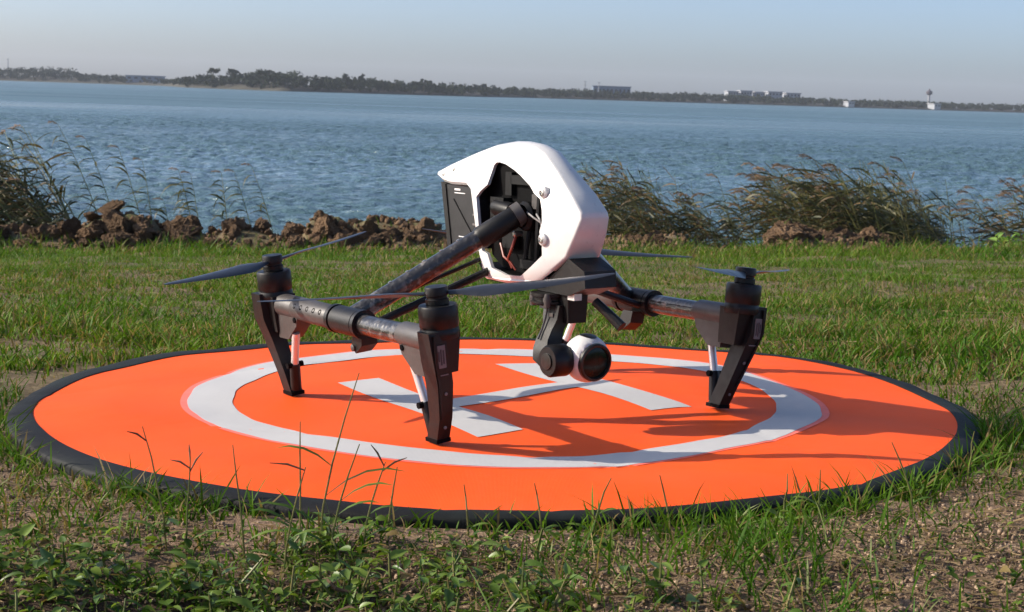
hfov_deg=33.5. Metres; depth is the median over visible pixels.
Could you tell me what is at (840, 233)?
dirt clod
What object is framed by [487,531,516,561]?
weed
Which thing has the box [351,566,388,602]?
weed
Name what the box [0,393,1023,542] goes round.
rim grass
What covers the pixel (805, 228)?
dirt clod
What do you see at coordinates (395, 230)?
dirt clod
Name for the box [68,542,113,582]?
weed
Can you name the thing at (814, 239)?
dirt clod
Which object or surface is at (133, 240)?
dirt clod
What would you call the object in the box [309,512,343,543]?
weed
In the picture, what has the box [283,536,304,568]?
weed
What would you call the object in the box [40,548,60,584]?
weed
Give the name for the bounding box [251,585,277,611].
weed
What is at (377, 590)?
weed
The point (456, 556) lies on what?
weed
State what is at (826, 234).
dirt clod
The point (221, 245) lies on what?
dirt clod
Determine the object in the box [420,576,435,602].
weed
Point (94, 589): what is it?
weed
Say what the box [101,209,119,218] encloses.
dirt clod
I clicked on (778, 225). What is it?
dirt clod
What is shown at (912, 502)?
grass stalk
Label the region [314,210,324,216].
dirt clod
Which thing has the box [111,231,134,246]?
dirt clod
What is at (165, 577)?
weed
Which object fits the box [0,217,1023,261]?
lawn edge grass
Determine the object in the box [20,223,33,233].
dirt clod
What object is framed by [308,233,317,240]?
dirt clod
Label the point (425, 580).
weed
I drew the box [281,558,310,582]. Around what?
weed
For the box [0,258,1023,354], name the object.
lawn straw
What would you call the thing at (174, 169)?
reed
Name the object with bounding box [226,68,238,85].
tree
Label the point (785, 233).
dirt clod
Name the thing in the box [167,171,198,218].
reed
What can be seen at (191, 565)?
weed
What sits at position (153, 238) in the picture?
dirt clod
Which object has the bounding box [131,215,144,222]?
dirt clod
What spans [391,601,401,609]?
weed
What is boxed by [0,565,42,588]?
weed
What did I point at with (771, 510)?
weed
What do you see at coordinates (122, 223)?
dirt clod
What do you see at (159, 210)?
reed
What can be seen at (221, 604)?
weed
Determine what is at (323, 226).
dirt clod
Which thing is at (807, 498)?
grass stalk
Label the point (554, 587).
weed
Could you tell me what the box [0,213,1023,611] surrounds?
ground
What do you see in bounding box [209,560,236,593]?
weed
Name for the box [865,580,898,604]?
weed
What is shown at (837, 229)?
dirt clod
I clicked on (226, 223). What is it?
dirt clod
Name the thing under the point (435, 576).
weed
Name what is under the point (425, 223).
dirt clod
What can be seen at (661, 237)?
dirt clod
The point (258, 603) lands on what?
weed
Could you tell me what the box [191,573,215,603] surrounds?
weed
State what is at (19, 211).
reed clump
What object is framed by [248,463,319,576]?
grass stalk
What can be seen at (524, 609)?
weed
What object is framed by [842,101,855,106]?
building
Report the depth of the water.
46.39 m
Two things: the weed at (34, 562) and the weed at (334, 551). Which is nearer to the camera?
the weed at (34, 562)
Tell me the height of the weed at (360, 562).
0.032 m
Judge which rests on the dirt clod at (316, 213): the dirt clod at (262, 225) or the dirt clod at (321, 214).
the dirt clod at (321, 214)
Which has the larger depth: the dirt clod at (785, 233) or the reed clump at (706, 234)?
the reed clump at (706, 234)
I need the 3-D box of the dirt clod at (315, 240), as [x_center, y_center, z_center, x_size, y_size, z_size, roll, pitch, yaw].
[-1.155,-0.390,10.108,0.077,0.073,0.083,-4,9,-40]
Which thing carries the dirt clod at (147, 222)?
on the dirt clod at (140, 225)
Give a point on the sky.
(964, 51)
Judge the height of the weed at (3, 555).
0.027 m
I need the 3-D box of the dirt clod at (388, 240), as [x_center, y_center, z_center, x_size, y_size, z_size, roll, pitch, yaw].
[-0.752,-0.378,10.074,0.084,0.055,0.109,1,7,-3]
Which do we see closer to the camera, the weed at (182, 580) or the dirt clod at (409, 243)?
the weed at (182, 580)
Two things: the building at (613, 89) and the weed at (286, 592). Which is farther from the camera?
the building at (613, 89)
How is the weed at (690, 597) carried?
on the ground at (32, 381)
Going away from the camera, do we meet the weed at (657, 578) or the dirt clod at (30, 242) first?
the weed at (657, 578)
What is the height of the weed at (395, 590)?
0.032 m
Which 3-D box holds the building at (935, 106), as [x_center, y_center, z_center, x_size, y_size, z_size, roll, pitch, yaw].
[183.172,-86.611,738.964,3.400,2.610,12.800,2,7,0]
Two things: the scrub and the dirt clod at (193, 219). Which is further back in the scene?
the scrub
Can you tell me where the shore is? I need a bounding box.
[0,76,1023,112]
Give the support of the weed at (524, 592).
on the ground at (32, 381)
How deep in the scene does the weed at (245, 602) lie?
1.22 m
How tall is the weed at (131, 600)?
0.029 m
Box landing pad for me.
[5,337,980,529]
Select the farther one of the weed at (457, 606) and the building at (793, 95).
the building at (793, 95)
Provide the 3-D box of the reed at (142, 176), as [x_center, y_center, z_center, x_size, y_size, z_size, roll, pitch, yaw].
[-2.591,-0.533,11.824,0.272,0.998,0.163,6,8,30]
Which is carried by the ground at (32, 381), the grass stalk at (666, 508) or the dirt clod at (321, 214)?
the grass stalk at (666, 508)
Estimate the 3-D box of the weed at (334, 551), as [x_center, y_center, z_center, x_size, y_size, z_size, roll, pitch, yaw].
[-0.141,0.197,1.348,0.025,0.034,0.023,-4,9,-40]
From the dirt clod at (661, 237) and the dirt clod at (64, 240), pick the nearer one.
the dirt clod at (64, 240)
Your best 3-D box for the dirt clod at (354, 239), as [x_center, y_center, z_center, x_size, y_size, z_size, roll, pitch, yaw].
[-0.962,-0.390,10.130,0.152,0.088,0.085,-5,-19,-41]
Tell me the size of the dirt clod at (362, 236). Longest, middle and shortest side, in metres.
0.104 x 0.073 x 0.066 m
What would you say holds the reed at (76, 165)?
on the ground at (32, 381)
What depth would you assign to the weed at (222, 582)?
1.25 m
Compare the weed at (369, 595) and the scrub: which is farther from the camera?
the scrub
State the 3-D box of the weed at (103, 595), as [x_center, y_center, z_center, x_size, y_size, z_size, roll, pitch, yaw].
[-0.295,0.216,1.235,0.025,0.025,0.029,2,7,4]
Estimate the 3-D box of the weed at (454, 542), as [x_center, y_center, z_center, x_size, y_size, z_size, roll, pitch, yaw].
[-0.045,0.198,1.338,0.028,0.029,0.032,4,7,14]
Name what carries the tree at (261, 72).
on the shore
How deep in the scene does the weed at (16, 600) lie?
1.19 m
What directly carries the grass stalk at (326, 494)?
on the ground at (32, 381)
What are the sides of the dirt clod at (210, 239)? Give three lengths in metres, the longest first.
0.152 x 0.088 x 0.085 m
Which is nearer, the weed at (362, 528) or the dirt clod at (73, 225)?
the weed at (362, 528)
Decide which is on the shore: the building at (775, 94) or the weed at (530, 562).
the building at (775, 94)
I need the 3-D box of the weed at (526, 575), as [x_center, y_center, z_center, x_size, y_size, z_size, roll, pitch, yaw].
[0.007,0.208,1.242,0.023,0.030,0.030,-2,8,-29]
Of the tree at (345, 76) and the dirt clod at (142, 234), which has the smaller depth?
the dirt clod at (142, 234)
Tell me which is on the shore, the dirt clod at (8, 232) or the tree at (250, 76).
the tree at (250, 76)
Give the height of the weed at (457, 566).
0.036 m
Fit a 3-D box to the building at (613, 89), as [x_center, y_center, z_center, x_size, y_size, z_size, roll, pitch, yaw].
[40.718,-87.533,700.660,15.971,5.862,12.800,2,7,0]
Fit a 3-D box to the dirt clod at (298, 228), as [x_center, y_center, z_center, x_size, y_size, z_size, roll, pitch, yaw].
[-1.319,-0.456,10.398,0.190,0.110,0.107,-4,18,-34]
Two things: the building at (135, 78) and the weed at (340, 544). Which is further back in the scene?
the building at (135, 78)
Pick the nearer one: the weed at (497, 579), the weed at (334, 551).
the weed at (497, 579)
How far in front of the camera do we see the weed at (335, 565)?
1.29 m
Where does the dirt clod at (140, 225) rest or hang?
on the ground at (32, 381)
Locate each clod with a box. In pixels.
[0,225,7,240]
[5,227,11,238]
[9,223,18,231]
[13,239,29,245]
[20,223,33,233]
[23,239,36,248]
[27,227,45,240]
[35,222,48,235]
[44,225,60,238]
[57,216,81,234]
[58,238,70,242]
[63,233,76,242]
[78,238,91,245]
[79,227,103,239]
[83,211,100,220]
[88,220,104,236]
[90,221,103,229]
[96,240,112,248]
[97,199,125,213]
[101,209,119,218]
[101,231,117,242]
[102,218,114,233]
[111,213,134,233]
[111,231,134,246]
[127,236,140,247]
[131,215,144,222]
[131,220,150,228]
[132,221,156,233]
[134,227,152,243]
[151,234,159,240]
[161,220,170,228]
[165,222,174,236]
[169,228,180,243]
[171,215,195,227]
[178,224,201,235]
[178,233,198,248]
[187,215,202,228]
[203,237,221,247]
[208,226,218,233]
[217,240,227,248]
[221,218,234,231]
[229,224,239,236]
[231,218,245,229]
[239,239,251,247]
[245,224,251,229]
[253,217,271,232]
[264,228,272,235]
[281,221,306,234]
[281,230,294,241]
[284,234,311,249]
[305,227,310,234]
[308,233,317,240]
[310,235,322,244]
[311,216,339,236]
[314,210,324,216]
[318,211,327,216]
[325,215,337,225]
[332,235,347,248]
[333,232,350,244]
[335,605,361,611]
[338,220,347,226]
[339,226,353,232]
[340,229,350,233]
[344,231,361,244]
[348,218,359,225]
[357,231,368,239]
[360,219,379,235]
[364,236,380,246]
[368,215,379,221]
[369,232,384,242]
[381,238,391,245]
[382,230,396,239]
[383,226,401,235]
[397,220,412,229]
[401,240,410,245]
[402,228,419,239]
[403,234,412,241]
[417,233,429,243]
[418,216,436,235]
[434,232,446,241]
[628,234,641,239]
[639,235,661,244]
[645,230,659,235]
[651,233,666,242]
[662,238,674,245]
[765,225,806,243]
[772,223,785,228]
[793,224,808,231]
[804,231,822,241]
[807,227,819,231]
[807,233,822,240]
[819,236,838,241]
[821,231,832,239]
[822,231,844,236]
[828,225,843,233]
[841,228,854,237]
[849,235,868,241]
[852,240,864,246]
[859,225,877,233]
[866,232,877,240]
[879,232,896,243]
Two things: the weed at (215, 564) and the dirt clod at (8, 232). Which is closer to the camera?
the weed at (215, 564)
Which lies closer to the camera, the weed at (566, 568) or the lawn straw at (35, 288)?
the weed at (566, 568)
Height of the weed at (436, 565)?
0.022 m
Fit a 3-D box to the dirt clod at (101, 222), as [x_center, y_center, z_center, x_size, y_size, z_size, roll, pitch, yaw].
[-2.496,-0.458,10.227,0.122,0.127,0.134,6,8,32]
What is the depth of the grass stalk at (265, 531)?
1.37 m
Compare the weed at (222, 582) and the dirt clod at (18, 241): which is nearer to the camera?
the weed at (222, 582)
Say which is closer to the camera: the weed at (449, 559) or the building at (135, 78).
the weed at (449, 559)
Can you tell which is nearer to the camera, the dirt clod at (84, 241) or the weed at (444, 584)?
the weed at (444, 584)
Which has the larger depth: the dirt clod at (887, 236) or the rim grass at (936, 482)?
the dirt clod at (887, 236)
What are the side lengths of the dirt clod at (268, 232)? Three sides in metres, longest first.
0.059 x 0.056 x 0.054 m
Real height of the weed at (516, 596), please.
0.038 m
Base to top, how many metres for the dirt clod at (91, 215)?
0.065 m
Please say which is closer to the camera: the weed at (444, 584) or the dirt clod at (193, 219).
the weed at (444, 584)
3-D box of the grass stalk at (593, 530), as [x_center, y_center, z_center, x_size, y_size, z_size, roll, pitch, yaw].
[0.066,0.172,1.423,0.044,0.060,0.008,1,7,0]
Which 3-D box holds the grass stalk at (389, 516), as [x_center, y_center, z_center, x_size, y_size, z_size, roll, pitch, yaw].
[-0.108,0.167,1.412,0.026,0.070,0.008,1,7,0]
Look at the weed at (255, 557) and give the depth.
1.27 m
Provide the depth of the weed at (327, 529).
1.38 m
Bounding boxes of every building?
[125,75,165,82]
[592,85,630,97]
[724,91,739,100]
[736,90,751,95]
[752,92,765,101]
[764,91,782,98]
[782,93,801,98]
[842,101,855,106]
[927,103,940,109]
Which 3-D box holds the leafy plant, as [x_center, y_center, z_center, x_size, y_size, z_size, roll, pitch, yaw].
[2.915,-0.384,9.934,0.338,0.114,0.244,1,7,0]
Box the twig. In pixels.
[304,578,355,594]
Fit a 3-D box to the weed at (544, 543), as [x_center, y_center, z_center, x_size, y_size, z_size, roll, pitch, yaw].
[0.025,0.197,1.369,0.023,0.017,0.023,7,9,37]
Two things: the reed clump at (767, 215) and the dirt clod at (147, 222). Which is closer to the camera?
the dirt clod at (147, 222)
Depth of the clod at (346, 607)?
1.24 m
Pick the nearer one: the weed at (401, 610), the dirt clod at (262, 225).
the weed at (401, 610)
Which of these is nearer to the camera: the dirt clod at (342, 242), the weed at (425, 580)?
the weed at (425, 580)
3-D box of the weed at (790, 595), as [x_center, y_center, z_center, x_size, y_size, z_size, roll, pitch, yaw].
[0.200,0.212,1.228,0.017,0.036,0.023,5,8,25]
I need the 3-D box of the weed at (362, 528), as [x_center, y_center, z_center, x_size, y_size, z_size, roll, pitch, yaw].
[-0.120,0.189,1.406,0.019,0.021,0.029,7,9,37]
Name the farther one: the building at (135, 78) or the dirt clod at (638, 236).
the building at (135, 78)
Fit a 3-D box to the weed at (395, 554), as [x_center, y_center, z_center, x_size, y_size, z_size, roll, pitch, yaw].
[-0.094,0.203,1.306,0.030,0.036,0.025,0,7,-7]
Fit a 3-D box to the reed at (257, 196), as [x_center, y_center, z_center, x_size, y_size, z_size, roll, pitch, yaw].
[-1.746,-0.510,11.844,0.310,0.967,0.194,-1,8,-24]
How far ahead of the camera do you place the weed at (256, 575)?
1.28 m
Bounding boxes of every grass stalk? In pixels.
[121,426,167,551]
[170,445,224,555]
[232,445,284,558]
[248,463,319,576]
[251,373,406,549]
[261,421,300,546]
[276,444,390,562]
[363,445,406,547]
[373,467,397,540]
[464,485,488,534]
[534,483,557,537]
[568,478,614,536]
[653,475,670,539]
[783,474,810,527]
[794,470,836,527]
[891,442,930,508]
[968,431,991,483]
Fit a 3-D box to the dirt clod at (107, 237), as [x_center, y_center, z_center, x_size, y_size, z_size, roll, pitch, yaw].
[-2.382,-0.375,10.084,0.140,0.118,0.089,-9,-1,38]
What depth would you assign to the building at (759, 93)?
745.29 m
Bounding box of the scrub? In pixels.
[0,66,1023,111]
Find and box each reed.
[48,121,97,217]
[75,135,108,211]
[106,145,139,214]
[124,157,151,215]
[145,197,167,221]
[161,167,190,217]
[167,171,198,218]
[206,170,226,227]
[220,169,249,223]
[242,163,272,232]
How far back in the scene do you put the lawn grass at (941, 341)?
3.66 m
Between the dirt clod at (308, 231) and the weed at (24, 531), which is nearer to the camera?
the weed at (24, 531)
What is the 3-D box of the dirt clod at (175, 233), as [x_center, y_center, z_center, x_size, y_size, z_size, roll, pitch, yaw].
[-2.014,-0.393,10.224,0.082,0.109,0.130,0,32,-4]
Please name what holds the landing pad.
on the ground at (32, 381)
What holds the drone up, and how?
on the landing pad
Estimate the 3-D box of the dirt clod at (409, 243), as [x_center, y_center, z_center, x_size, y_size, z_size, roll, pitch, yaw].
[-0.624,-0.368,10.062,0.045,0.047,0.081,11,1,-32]
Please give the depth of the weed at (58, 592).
1.24 m
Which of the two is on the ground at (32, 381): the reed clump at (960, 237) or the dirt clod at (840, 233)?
the reed clump at (960, 237)
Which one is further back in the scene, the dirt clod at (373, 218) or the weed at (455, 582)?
the dirt clod at (373, 218)
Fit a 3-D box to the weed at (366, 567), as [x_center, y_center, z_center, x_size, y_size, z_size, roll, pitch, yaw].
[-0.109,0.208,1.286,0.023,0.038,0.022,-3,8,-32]
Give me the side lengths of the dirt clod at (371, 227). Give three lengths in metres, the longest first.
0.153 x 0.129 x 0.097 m
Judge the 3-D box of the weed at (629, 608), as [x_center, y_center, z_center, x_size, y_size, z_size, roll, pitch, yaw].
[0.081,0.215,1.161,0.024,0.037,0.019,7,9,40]
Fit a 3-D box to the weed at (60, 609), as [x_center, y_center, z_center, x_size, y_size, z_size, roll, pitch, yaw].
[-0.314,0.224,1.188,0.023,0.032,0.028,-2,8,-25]
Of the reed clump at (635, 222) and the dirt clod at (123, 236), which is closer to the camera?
the dirt clod at (123, 236)
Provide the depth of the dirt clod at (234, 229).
10.27 m
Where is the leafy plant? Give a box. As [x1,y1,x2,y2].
[983,232,1023,246]
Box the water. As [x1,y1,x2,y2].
[0,81,1023,247]
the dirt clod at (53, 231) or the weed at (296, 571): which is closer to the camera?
the weed at (296, 571)
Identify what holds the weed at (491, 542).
on the ground at (32, 381)
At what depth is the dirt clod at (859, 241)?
10.18 m
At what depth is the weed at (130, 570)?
1.29 m
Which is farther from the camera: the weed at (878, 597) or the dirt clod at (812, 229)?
the dirt clod at (812, 229)
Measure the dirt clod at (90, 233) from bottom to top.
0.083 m
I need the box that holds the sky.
[0,0,1023,109]
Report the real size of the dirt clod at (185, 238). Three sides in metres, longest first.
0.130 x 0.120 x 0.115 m
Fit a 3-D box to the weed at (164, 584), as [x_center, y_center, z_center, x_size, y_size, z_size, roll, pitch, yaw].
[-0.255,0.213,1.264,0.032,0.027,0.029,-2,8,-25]
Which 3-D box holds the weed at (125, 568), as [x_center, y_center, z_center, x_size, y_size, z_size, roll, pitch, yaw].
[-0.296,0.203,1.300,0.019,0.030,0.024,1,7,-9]
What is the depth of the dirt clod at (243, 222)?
10.36 m
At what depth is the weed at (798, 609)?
1.18 m
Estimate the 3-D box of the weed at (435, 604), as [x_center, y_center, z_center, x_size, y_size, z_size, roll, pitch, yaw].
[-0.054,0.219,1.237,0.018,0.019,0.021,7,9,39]
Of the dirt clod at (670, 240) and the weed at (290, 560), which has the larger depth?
the dirt clod at (670, 240)
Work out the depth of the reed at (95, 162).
11.96 m
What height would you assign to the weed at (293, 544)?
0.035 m
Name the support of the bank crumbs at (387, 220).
on the ground at (32, 381)
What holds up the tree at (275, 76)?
on the shore
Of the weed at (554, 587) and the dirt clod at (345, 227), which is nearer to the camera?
the weed at (554, 587)
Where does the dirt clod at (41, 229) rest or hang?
on the ground at (32, 381)
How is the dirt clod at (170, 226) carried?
on the ground at (32, 381)
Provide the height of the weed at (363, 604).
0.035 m
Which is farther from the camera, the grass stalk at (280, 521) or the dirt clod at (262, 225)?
the dirt clod at (262, 225)
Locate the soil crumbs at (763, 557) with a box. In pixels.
[0,458,1023,611]
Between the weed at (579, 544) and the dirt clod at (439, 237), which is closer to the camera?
the weed at (579, 544)
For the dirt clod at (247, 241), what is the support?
on the ground at (32, 381)
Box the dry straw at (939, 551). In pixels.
[0,451,1023,611]
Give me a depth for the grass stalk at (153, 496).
1.39 m
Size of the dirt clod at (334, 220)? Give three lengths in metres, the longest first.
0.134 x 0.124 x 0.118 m
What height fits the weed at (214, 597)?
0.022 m
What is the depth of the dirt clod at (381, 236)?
10.07 m
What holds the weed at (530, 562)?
on the ground at (32, 381)
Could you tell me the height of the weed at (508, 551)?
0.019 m
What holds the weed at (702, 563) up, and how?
on the ground at (32, 381)
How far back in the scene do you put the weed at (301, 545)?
1.38 m
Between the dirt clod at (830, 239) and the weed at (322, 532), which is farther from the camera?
the dirt clod at (830, 239)
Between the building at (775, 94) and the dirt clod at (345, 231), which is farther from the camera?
the building at (775, 94)
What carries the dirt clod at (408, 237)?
on the ground at (32, 381)
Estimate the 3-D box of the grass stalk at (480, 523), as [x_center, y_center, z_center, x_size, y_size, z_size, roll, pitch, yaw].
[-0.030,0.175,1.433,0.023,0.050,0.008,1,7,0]
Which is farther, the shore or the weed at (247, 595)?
the shore
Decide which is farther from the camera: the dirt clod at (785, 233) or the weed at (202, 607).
the dirt clod at (785, 233)
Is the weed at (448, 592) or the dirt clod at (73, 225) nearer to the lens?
the weed at (448, 592)
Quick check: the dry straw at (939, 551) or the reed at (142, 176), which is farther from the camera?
the reed at (142, 176)
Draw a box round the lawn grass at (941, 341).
[0,227,1023,384]
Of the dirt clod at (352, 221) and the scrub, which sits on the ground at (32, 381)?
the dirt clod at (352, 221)
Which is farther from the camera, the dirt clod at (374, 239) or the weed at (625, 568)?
the dirt clod at (374, 239)
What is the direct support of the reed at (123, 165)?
on the ground at (32, 381)
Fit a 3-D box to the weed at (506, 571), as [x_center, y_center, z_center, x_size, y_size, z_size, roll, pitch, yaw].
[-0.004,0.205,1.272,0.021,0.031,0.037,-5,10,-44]
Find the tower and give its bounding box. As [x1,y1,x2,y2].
[926,88,931,102]
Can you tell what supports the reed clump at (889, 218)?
on the ground at (32, 381)
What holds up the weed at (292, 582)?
on the ground at (32, 381)
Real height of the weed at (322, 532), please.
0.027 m
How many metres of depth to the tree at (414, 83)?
546.70 m
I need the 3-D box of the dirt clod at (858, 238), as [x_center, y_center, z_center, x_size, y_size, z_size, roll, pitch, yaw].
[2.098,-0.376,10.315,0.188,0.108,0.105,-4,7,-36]
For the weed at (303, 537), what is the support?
on the ground at (32, 381)
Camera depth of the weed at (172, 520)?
1.40 m
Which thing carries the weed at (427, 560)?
on the ground at (32, 381)
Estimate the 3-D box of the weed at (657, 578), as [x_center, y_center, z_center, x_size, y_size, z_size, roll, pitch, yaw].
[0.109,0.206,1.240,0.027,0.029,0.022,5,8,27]
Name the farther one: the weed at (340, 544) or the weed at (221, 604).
the weed at (340, 544)
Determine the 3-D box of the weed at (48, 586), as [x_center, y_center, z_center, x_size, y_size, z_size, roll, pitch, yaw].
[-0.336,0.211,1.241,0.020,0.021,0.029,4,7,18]
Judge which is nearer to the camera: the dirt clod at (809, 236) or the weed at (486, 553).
the weed at (486, 553)
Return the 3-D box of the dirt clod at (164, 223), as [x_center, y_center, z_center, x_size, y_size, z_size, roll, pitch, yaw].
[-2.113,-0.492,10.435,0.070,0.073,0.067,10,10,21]
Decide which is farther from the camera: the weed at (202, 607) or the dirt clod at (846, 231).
the dirt clod at (846, 231)
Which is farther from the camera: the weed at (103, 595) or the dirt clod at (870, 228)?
the dirt clod at (870, 228)
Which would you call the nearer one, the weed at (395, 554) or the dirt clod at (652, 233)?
the weed at (395, 554)
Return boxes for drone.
[164,141,788,443]
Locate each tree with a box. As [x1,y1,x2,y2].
[206,68,220,76]
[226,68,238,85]
[247,74,260,79]
[252,69,271,83]
[267,74,277,85]
[342,73,349,87]
[357,73,365,86]
[411,81,420,88]
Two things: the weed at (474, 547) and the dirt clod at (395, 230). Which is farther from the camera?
the dirt clod at (395, 230)
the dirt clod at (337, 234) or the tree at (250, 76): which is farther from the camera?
the tree at (250, 76)
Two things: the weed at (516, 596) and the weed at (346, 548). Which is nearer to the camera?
the weed at (516, 596)
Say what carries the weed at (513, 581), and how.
on the ground at (32, 381)
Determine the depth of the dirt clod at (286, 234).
10.22 m
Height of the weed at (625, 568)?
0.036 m
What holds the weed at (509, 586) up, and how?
on the ground at (32, 381)
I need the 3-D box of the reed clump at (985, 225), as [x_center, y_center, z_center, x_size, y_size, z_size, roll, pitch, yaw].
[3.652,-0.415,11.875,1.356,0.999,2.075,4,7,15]
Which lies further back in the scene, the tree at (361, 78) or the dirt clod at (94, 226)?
the tree at (361, 78)
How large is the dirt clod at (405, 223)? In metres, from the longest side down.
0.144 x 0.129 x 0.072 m
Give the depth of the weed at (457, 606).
1.18 m
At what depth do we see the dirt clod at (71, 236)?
10.17 m
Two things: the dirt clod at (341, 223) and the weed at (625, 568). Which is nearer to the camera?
the weed at (625, 568)
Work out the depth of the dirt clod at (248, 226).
10.37 m
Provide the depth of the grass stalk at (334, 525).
1.36 m
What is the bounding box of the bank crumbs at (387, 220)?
[0,210,963,252]
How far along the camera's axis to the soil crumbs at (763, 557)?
1.34 m
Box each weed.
[0,553,12,569]
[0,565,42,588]
[4,589,26,611]
[19,523,37,573]
[27,559,62,583]
[28,583,63,600]
[33,547,63,600]
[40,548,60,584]
[46,579,86,610]
[51,606,65,611]
[55,536,81,574]
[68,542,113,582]
[74,563,98,611]
[92,551,117,581]
[93,585,126,611]
[109,598,143,611]
[111,567,138,583]
[113,552,135,580]
[122,578,144,606]
[145,575,190,608]
[150,568,182,610]
[151,516,178,549]
[151,573,170,599]
[157,599,181,611]
[160,569,187,598]
[162,551,201,590]
[179,563,208,581]
[183,562,214,583]
[187,591,228,611]
[190,599,219,611]
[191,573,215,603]
[207,579,238,611]
[207,586,227,601]
[208,588,242,611]
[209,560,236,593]
[225,597,263,611]
[234,553,279,597]
[236,597,268,611]
[238,558,275,600]
[241,593,251,611]
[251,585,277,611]
[279,572,311,605]
[281,528,317,570]
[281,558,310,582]
[281,565,309,606]
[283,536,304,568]
[285,538,315,576]
[288,535,311,556]
[299,572,339,609]
[305,562,336,604]
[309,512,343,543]
[310,524,333,551]
[313,526,345,554]
[315,539,343,559]
[318,533,347,570]
[324,562,343,594]
[329,568,359,601]
[336,559,367,604]
[339,545,364,576]
[342,602,371,611]
[349,593,375,611]
[351,557,379,586]
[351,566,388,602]
[355,521,379,544]
[355,557,380,599]
[371,547,407,581]
[371,575,390,606]
[378,580,403,604]
[389,594,424,611]
[390,600,413,611]
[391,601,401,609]
[410,577,438,611]
[414,558,434,598]
[416,551,440,573]
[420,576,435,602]
[424,562,461,586]
[427,570,447,601]
[427,571,467,600]
[430,582,454,599]
[431,571,456,607]
[431,594,444,611]
[433,539,469,570]
[442,553,467,592]
[443,548,475,582]
[446,555,469,572]
[455,598,465,611]
[460,566,489,590]
[461,530,490,565]
[476,537,499,561]
[482,536,511,570]
[483,559,514,593]
[486,545,515,568]
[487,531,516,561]
[487,578,525,607]
[489,574,528,594]
[498,592,533,611]
[501,586,542,608]
[502,559,544,598]
[507,568,544,605]
[509,578,532,611]
[516,590,538,611]
[524,567,566,611]
[529,540,555,554]
[534,528,552,563]
[534,576,551,599]
[539,562,585,611]
[568,536,584,555]
[612,557,641,598]
[623,596,648,611]
[640,568,681,604]
[645,559,678,606]
[686,593,698,611]
[689,559,717,606]
[716,593,741,611]
[751,516,785,535]
[763,508,793,530]
[781,575,804,609]
[788,598,812,611]
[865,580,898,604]
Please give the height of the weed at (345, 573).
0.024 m
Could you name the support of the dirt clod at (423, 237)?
on the ground at (32, 381)
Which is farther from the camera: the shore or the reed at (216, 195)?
the shore
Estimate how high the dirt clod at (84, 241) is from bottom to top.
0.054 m
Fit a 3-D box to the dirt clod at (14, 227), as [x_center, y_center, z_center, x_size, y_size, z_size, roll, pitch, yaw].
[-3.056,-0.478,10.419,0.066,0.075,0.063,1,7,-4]
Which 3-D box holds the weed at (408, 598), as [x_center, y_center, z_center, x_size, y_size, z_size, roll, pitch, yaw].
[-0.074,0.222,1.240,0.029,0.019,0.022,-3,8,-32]
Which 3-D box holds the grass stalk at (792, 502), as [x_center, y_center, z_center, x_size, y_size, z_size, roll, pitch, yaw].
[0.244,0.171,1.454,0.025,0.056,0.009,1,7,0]
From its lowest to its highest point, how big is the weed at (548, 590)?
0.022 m
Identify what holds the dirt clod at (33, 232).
on the ground at (32, 381)
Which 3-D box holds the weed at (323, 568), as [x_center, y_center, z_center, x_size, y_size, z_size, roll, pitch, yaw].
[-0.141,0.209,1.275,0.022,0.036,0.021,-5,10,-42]
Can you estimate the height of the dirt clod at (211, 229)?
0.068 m
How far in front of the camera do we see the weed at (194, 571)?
1.29 m
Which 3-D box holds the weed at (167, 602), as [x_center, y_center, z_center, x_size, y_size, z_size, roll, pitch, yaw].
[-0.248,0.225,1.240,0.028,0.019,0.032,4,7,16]
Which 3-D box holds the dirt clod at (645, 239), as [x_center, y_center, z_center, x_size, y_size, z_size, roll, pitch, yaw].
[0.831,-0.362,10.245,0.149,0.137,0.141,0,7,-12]
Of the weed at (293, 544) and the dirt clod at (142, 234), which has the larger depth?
the dirt clod at (142, 234)
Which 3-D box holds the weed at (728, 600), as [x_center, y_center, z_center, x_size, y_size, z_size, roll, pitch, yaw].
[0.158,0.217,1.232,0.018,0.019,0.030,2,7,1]
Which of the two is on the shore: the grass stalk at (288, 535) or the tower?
the tower
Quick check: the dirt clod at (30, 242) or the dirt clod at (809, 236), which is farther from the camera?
the dirt clod at (809, 236)
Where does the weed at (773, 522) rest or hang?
on the ground at (32, 381)
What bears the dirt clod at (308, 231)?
on the ground at (32, 381)
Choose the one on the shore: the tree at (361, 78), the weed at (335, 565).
the tree at (361, 78)
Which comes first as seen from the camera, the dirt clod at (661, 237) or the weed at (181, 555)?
the weed at (181, 555)
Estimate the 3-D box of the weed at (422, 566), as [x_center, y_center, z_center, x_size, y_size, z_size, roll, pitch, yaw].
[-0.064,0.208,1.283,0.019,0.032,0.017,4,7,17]
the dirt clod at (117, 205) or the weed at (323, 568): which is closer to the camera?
the weed at (323, 568)
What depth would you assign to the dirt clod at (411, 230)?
10.16 m
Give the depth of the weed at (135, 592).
1.26 m
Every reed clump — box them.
[0,124,90,228]
[574,155,706,244]
[653,173,760,247]
[691,159,871,245]
[772,154,968,246]
[915,221,982,247]
[939,175,1023,247]
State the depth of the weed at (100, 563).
1.30 m
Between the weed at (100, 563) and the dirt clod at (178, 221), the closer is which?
the weed at (100, 563)
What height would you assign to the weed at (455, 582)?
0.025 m
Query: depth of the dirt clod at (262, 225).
10.40 m
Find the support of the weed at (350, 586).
on the ground at (32, 381)
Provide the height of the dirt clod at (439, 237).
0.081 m
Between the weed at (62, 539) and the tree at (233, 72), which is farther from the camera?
the tree at (233, 72)
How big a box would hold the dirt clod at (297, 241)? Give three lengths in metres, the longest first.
0.166 x 0.096 x 0.093 m
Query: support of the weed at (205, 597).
on the ground at (32, 381)

